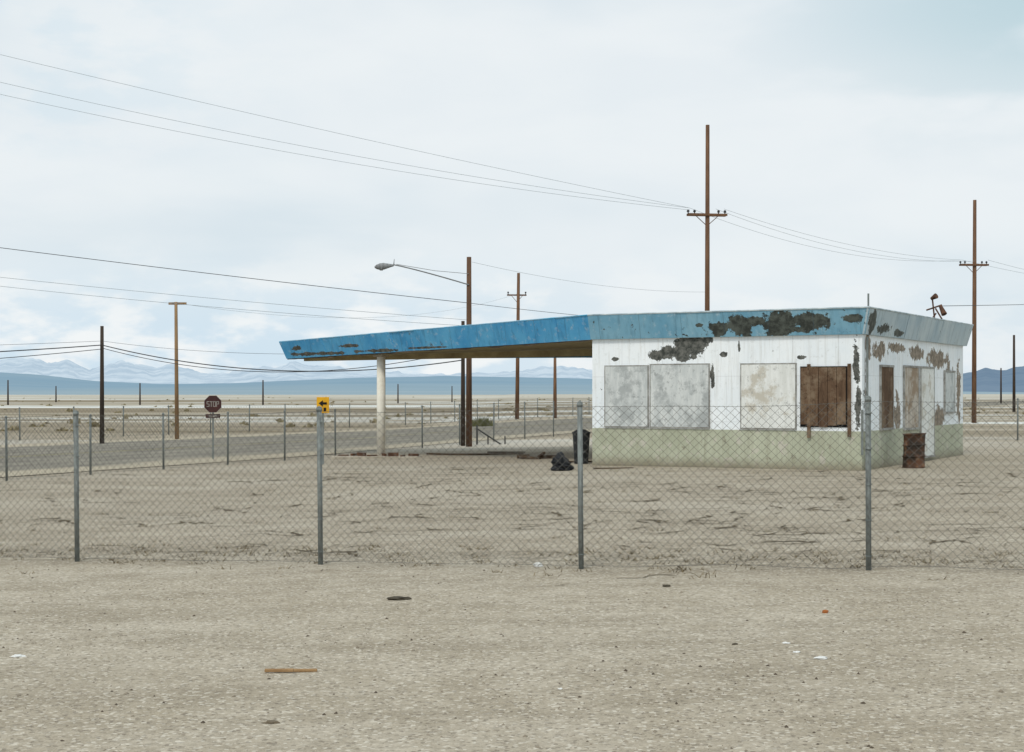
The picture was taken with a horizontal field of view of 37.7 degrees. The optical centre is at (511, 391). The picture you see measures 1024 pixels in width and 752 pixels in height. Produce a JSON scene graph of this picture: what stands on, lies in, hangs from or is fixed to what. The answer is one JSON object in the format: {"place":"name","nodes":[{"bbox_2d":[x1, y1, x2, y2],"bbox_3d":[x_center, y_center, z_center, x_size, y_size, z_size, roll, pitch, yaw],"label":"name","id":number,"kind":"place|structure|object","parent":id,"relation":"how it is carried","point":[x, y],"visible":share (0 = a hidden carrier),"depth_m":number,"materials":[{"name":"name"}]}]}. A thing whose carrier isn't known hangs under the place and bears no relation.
{"place":"outdoors","nodes":[
{"label":"outdoors","id":0,"kind":"place"},
{"bbox_2d":[0,357,591,383],"bbox_3d":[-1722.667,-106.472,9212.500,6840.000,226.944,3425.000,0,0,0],"label":"mountain range","id":1,"kind":"structure","parent":0,"point":[121,371],"depth_m":8572.57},
{"bbox_2d":[0,394,1023,751],"bbox_3d":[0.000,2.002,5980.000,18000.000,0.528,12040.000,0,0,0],"label":"ground","id":2,"kind":"structure","parent":0,"point":[444,686],"depth_m":14.04,"materials":[{"name":"grey gravel"}]},
{"bbox_2d":[7,380,8,404],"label":"utility pole","id":3,"kind":"object","parent":2,"relation":"on","point":[7,392],"visible":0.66,"depth_m":259.91,"materials":[{"name":"wood"}]},
{"bbox_2d":[11,654,26,657],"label":"paper litter","id":4,"kind":"object","parent":2,"relation":"on","point":[16,655],"visible":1,"depth_m":11.77,"materials":[{"name":"white paper"}]},
{"bbox_2d":[55,386,56,401],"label":"utility pole","id":5,"kind":"object","parent":2,"relation":"on","point":[55,393],"visible":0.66,"depth_m":329.92,"materials":[{"name":"wood"}]},
{"bbox_2d":[100,326,103,443],"bbox_3d":[-17.767,-0.205,65.000,0.201,5.310,0.201,0,0,0],"label":"utility pole","id":6,"kind":"object","parent":2,"relation":"on","point":[101,376],"visible":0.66,"depth_m":64.93,"materials":[{"name":"brown wood"}]},
{"bbox_2d":[8,341,263,353],"bbox_3d":[-13.896,-1.705,51.888,17.567,1.023,20.977,0,0,23],"label":"power line","id":7,"kind":"object","parent":6,"relation":"attached to","point":[138,345],"visible":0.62,"depth_m":62.60,"materials":[{"name":"black rubber"}]},
{"bbox_2d":[0,348,419,371],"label":"power line","id":8,"kind":"object","parent":6,"relation":"attached to","point":[196,366],"visible":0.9,"depth_m":62.36,"materials":[{"name":"black rubber"}]},
{"bbox_2d":[0,345,460,371],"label":"power line","id":9,"kind":"object","parent":6,"relation":"attached to","point":[227,366],"visible":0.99,"depth_m":61.78,"materials":[{"name":"black rubber"}]},
{"bbox_2d":[139,383,140,404],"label":"utility pole","id":10,"kind":"object","parent":2,"relation":"on","point":[139,393],"visible":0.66,"depth_m":259.91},
{"bbox_2d":[168,302,186,438],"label":"utility pole","id":11,"kind":"object","parent":2,"relation":"on","point":[176,362],"visible":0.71,"depth_m":70.93,"materials":[{"name":"brown wood"}]},
{"bbox_2d":[193,294,515,317],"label":"power line","id":12,"kind":"object","parent":11,"relation":"attached to","point":[326,317],"visible":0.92,"depth_m":84.89,"materials":[{"name":"grey metal"}]},
{"bbox_2d":[204,395,221,458],"bbox_3d":[-9.965,1.232,49.983,0.570,2.235,0.070,0,0,-5],"label":"stop sign","id":13,"kind":"object","parent":2,"relation":"on","point":[212,404],"visible":0.85,"depth_m":49.96,"materials":[{"name":"metal"}]},
{"bbox_2d":[262,380,263,404],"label":"utility pole","id":14,"kind":"object","parent":2,"relation":"on","point":[262,392],"visible":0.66,"depth_m":259.91,"materials":[{"name":"brown wood"}]},
{"bbox_2d":[262,720,279,723],"bbox_3d":[-1.486,2.032,9.237,0.124,0.022,0.070,0,0,0],"label":"rock","id":15,"kind":"object","parent":2,"relation":"on","point":[272,722],"visible":1,"depth_m":9.22,"materials":[{"name":"brown stone"}]},
{"bbox_2d":[264,668,316,671],"bbox_3d":[-1.606,2.021,10.898,0.380,0.022,0.032,0,0,-3],"label":"wooden stick","id":16,"kind":"object","parent":2,"relation":"on","point":[289,670],"visible":1,"depth_m":10.88,"materials":[{"name":"brown wood"}]},
{"bbox_2d":[0,400,591,480],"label":"chain link fence","id":17,"kind":"object","parent":2,"relation":"on","point":[163,448],"visible":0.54,"depth_m":47.49,"materials":[{"name":"metal"}]},
{"bbox_2d":[0,398,591,440],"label":"chain link fence","id":18,"kind":"object","parent":2,"relation":"on","point":[20,439],"visible":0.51,"depth_m":86.97,"materials":[{"name":"metal"}]},
{"bbox_2d":[317,397,328,463],"bbox_3d":[-5.795,1.236,45.983,0.380,2.166,0.071,0,0,-3],"label":"warning sign","id":19,"kind":"object","parent":2,"relation":"on","point":[323,402],"visible":0.9,"depth_m":45.96,"materials":[{"name":"metal"}]},
{"bbox_2d":[332,452,421,458],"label":"pump island","id":20,"kind":"structure","parent":2,"relation":"on","point":[360,455],"depth_m":49.44,"materials":[{"name":"concrete"}]},
{"bbox_2d":[397,384,398,402],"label":"utility pole","id":21,"kind":"object","parent":2,"relation":"on","point":[397,393],"visible":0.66,"depth_m":299.92,"materials":[{"name":"brown wood"}]},
{"bbox_2d":[386,596,411,599],"bbox_3d":[-1.097,2.012,14.597,0.250,0.046,0.142,0,0,0],"label":"rock","id":22,"kind":"object","parent":2,"relation":"on","point":[399,598],"visible":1,"depth_m":14.56,"materials":[{"name":"stone"}]},
{"bbox_2d":[374,257,471,446],"bbox_3d":[-3.422,-1.453,57.934,3.769,7.534,0.268,0,0,-2],"label":"street lamp","id":23,"kind":"object","parent":2,"relation":"on","point":[381,266],"visible":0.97,"depth_m":57.90,"materials":[{"name":"brown wood"}]},
{"bbox_2d":[472,303,572,314],"bbox_3d":[6.608,-3.688,74.000,0.019,0.562,36.024,0,0,27],"label":"power line","id":24,"kind":"object","parent":23,"relation":"attached to","point":[522,309],"visible":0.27,"depth_m":62.12,"materials":[{"name":"grey metal"}]},
{"bbox_2d":[461,321,464,445],"bbox_3d":[-1.927,-0.237,59.000,0.191,5.112,0.191,0,0,0],"label":"utility pole","id":25,"kind":"object","parent":2,"relation":"on","point":[463,398],"visible":0.66,"depth_m":58.93,"materials":[{"name":"brown wood"}]},
{"bbox_2d":[472,417,492,426],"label":"desert bush","id":26,"kind":"object","parent":2,"relation":"on","point":[484,423],"visible":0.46,"depth_m":91.65,"materials":[{"name":"plant"}]},
{"bbox_2d":[476,425,505,444],"bbox_3d":[-0.855,1.774,60.000,1.207,0.908,0.077,0,0,0],"label":"guard rail","id":27,"kind":"object","parent":2,"relation":"on","point":[488,436],"visible":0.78,"depth_m":59.97,"materials":[{"name":"grey metal"}]},
{"bbox_2d":[0,396,1023,570],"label":"chain link fence","id":28,"kind":"object","parent":2,"relation":"on","point":[580,441],"visible":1,"depth_m":17.03,"materials":[{"name":"metal"}]},
{"bbox_2d":[0,461,1023,586],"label":"asphalt cracks","id":29,"kind":"object","parent":2,"relation":"on","point":[697,519],"visible":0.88,"depth_m":24.65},
{"bbox_2d":[0,465,1023,579],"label":"dry weeds","id":30,"kind":"object","parent":2,"relation":"on","point":[683,570],"visible":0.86,"depth_m":18.38,"materials":[{"name":"plant"}]},
{"bbox_2d":[1,397,1023,430],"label":"desert scrub","id":31,"kind":"object","parent":2,"relation":"on","point":[172,424],"visible":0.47,"depth_m":125.75,"materials":[{"name":"plant"}]},
{"bbox_2d":[507,273,526,418],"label":"utility pole","id":32,"kind":"object","parent":2,"relation":"on","point":[518,294],"visible":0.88,"depth_m":114.88,"materials":[{"name":"brown wood"}]},
{"bbox_2d":[426,451,633,468],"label":"concrete slab","id":33,"kind":"structure","parent":2,"relation":"on","point":[528,456],"depth_m":49.82,"materials":[{"name":"grey concrete"}]},
{"bbox_2d":[534,562,542,566],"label":"paper litter","id":34,"kind":"object","parent":2,"relation":"on","point":[538,563],"visible":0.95,"depth_m":17.16,"materials":[{"name":"white paper"}]},
{"bbox_2d":[553,358,556,417],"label":"utility pole","id":35,"kind":"object","parent":2,"relation":"on","point":[555,386],"visible":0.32,"depth_m":114.89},
{"bbox_2d":[551,452,573,470],"bbox_3d":[1.290,1.813,39.280,0.579,0.513,0.628,0,0,-41],"label":"rubbish bag","id":36,"kind":"object","parent":2,"relation":"on","point":[566,466],"visible":0.91,"depth_m":39.16,"materials":[{"name":"black plastic"}]},
{"bbox_2d":[572,429,590,463],"bbox_3d":[1.980,1.549,42.900,0.533,1.000,0.533,0,0,0],"label":"trash can","id":37,"kind":"object","parent":2,"relation":"on","point":[586,438],"visible":0.54,"depth_m":42.73,"materials":[{"name":"black plastic"}]},
{"bbox_2d":[279,293,973,470],"bbox_3d":[1.893,-0.381,48.315,22.858,5.363,11.663,0,0,29],"label":"gas station","id":38,"kind":"object","parent":2,"relation":"on","point":[781,359],"visible":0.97,"depth_m":40.40,"materials":[{"name":"painted wood"},{"name":"concrete"},{"name":"metal"}]},
{"bbox_2d":[605,366,647,425],"bbox_3d":[3.141,0.120,41.205,1.270,1.640,0.030,0,0,29],"label":"boarded window","id":39,"kind":"structure","parent":38,"relation":"in","point":[624,386],"depth_m":41.19,"materials":[{"name":"white wood"}]},
{"bbox_2d":[604,365,648,427],"bbox_3d":[3.141,0.120,41.206,1.340,1.710,0.047,0,0,29],"label":"window frame","id":40,"kind":"structure","parent":38,"relation":"in","point":[604,365],"depth_m":41.19,"materials":[{"name":"grey wood"}]},
{"bbox_2d":[649,363,709,428],"bbox_3d":[4.512,0.105,40.431,1.750,1.740,0.047,0,0,29],"label":"window frame","id":41,"kind":"structure","parent":38,"relation":"in","point":[691,363],"depth_m":40.32,"materials":[{"name":"grey wood"}]},
{"bbox_2d":[651,365,708,426],"bbox_3d":[4.512,0.105,40.431,1.680,1.670,0.030,0,0,29],"label":"boarded window","id":42,"kind":"structure","parent":38,"relation":"in","point":[676,386],"depth_m":40.39,"materials":[{"name":"white wood"}]},
{"bbox_2d":[741,364,794,427],"bbox_3d":[6.693,0.110,39.199,1.470,1.660,0.030,0,0,29],"label":"boarded window","id":43,"kind":"structure","parent":38,"relation":"in","point":[765,386],"depth_m":39.18,"materials":[{"name":"white wood"}]},
{"bbox_2d":[740,363,796,429],"bbox_3d":[6.693,0.110,39.199,1.540,1.730,0.047,0,0,29],"label":"window frame","id":44,"kind":"structure","parent":38,"relation":"in","point":[795,428],"depth_m":38.97,"materials":[{"name":"grey wood"}]},
{"bbox_2d":[801,367,845,426],"bbox_3d":[7.980,0.128,38.458,1.188,1.542,0.055,0,0,29],"label":"boarded window","id":45,"kind":"structure","parent":38,"relation":"in","point":[827,384],"depth_m":38.40,"materials":[{"name":"brown wood"}]},
{"bbox_2d":[879,365,894,430],"bbox_3d":[9.976,0.145,39.885,0.067,1.730,1.250,0,0,29],"label":"window frame","id":46,"kind":"structure","parent":38,"relation":"in","point":[880,366],"depth_m":39.36,"materials":[{"name":"wood"}]},
{"bbox_2d":[882,367,892,427],"bbox_3d":[9.969,0.145,39.888,0.033,1.610,1.130,0,0,29],"label":"boarded window","id":47,"kind":"structure","parent":38,"relation":"in","point":[887,372],"depth_m":39.88,"materials":[{"name":"brown wood"}]},
{"bbox_2d":[905,367,917,427],"bbox_3d":[11.194,0.160,42.056,0.033,1.680,1.450,0,0,29],"label":"boarded window","id":48,"kind":"structure","parent":38,"relation":"in","point":[911,374],"depth_m":42.01,"materials":[{"name":"beige wood"}]},
{"bbox_2d":[903,365,919,429],"bbox_3d":[11.201,0.160,42.053,0.067,1.800,1.570,0,0,29],"label":"window frame","id":49,"kind":"structure","parent":38,"relation":"in","point":[908,366],"depth_m":41.38,"materials":[{"name":"grey wood"}]},
{"bbox_2d":[920,366,934,457],"bbox_3d":[12.086,0.585,43.620,0.067,2.650,1.570,0,0,29],"label":"door frame","id":50,"kind":"structure","parent":38,"relation":"in","point":[921,367],"depth_m":43.01,"materials":[{"name":"grey wood"}]},
{"bbox_2d":[922,368,933,455],"bbox_3d":[12.079,0.585,43.624,0.033,2.530,1.450,0,0,29],"label":"door","id":51,"kind":"structure","parent":38,"relation":"in","point":[927,374],"depth_m":43.68,"materials":[{"name":"white wood"}]},
{"bbox_2d":[944,370,955,413],"bbox_3d":[13.427,0.000,45.992,0.067,1.320,1.320,0,0,29],"label":"window frame","id":52,"kind":"structure","parent":38,"relation":"in","point":[945,371],"depth_m":45.45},
{"bbox_2d":[946,372,954,411],"bbox_3d":[13.420,0.000,45.996,0.033,1.200,1.200,0,0,29],"label":"boarded window","id":53,"kind":"structure","parent":38,"relation":"in","point":[950,377],"depth_m":46.02,"materials":[{"name":"white wood"}]},
{"bbox_2d":[687,125,726,310],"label":"utility pole","id":54,"kind":"object","parent":2,"relation":"on","point":[707,214],"visible":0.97,"depth_m":74.91,"materials":[{"name":"brown wood"}]},
{"bbox_2d":[0,54,687,209],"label":"power line","id":55,"kind":"object","parent":54,"relation":"attached to","point":[336,152],"visible":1,"depth_m":68.80,"materials":[{"name":"grey metal"}]},
{"bbox_2d":[473,262,678,291],"bbox_3d":[4.051,-4.870,66.500,0.011,0.325,20.357,0,0,33],"label":"power line","id":56,"kind":"object","parent":54,"relation":"attached to","point":[573,281],"visible":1,"depth_m":63.83,"materials":[{"name":"grey metal"}]},
{"bbox_2d":[691,208,963,261],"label":"power line","id":57,"kind":"object","parent":54,"relation":"attached to","point":[951,260],"visible":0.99,"depth_m":83.68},
{"bbox_2d":[814,656,826,659],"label":"paper litter","id":58,"kind":"object","parent":2,"relation":"on","point":[821,657],"visible":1,"depth_m":10.95,"materials":[{"name":"white paper"}]},
{"bbox_2d":[902,433,926,467],"bbox_3d":[10.615,1.548,39.601,0.635,0.928,0.622,0,0,0],"label":"oil drum","id":59,"kind":"object","parent":2,"relation":"on","point":[909,459],"visible":0.92,"depth_m":39.37,"materials":[{"name":"brown metal"}]},
{"bbox_2d":[959,200,988,422],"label":"utility pole","id":60,"kind":"object","parent":2,"relation":"on","point":[974,337],"visible":0.93,"depth_m":96.90,"materials":[{"name":"brown wood"}]},
{"bbox_2d":[963,398,1023,439],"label":"chain link fence","id":61,"kind":"object","parent":2,"relation":"on","point":[1018,408],"visible":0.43,"depth_m":61.83,"materials":[{"name":"metal"}]},
{"bbox_2d":[1000,368,1001,402],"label":"utility pole","id":62,"kind":"object","parent":2,"relation":"on","point":[1000,385],"visible":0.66,"depth_m":259.90,"materials":[{"name":"brown wood"}]},
{"bbox_2d":[1012,335,1015,411],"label":"utility pole","id":63,"kind":"object","parent":2,"relation":"on","point":[1013,402],"visible":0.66,"depth_m":149.89,"materials":[{"name":"brown wood"}]},
{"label":"utility pole","id":64,"kind":"object","parent":2,"relation":"on","visible":0},
{"bbox_2d":[1,277,464,325],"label":"power line","id":65,"kind":"object","parent":64,"relation":"attached to","point":[226,299],"visible":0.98,"depth_m":55.20,"materials":[{"name":"black metal"}]},
{"bbox_2d":[0,247,466,302],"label":"power line","id":66,"kind":"object","parent":64,"relation":"attached to","point":[232,276],"visible":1,"depth_m":55.22,"materials":[{"name":"black metal"}]},
{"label":"utility pole","id":67,"kind":"object","parent":2,"relation":"on","visible":0},
{"bbox_2d":[954,304,1023,305],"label":"power line","id":68,"kind":"object","parent":67,"relation":"attached to","point":[980,305],"visible":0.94,"depth_m":51.37,"materials":[{"name":"grey metal"}]},
{"bbox_2d":[0,400,1023,476],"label":"road","id":69,"kind":"structure","parent":0,"point":[447,437],"depth_m":61.37,"materials":[{"name":"grey asphalt"}]},
{"bbox_2d":[0,402,1006,457],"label":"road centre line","id":70,"kind":"object","parent":69,"relation":"on","point":[263,443],"visible":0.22,"depth_m":63.53,"materials":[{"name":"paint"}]},
{"bbox_2d":[0,372,1023,394],"bbox_3d":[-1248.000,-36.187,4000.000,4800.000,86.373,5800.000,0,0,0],"label":"mountain range","id":71,"kind":"structure","parent":0,"point":[26,384],"depth_m":3073.63,"materials":[{"name":"blue stone"}]},
{"bbox_2d":[0,0,1023,374],"label":"sky","id":72,"kind":"structure","parent":0,"point":[877,125],"materials":[{"name":"white"}]},
{"bbox_2d":[963,366,1023,391],"bbox_3d":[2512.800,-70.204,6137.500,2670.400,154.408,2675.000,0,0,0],"label":"mountain range","id":73,"kind":"structure","parent":0,"point":[988,379],"depth_m":5276.56,"materials":[{"name":"blue stone"}]}
]}

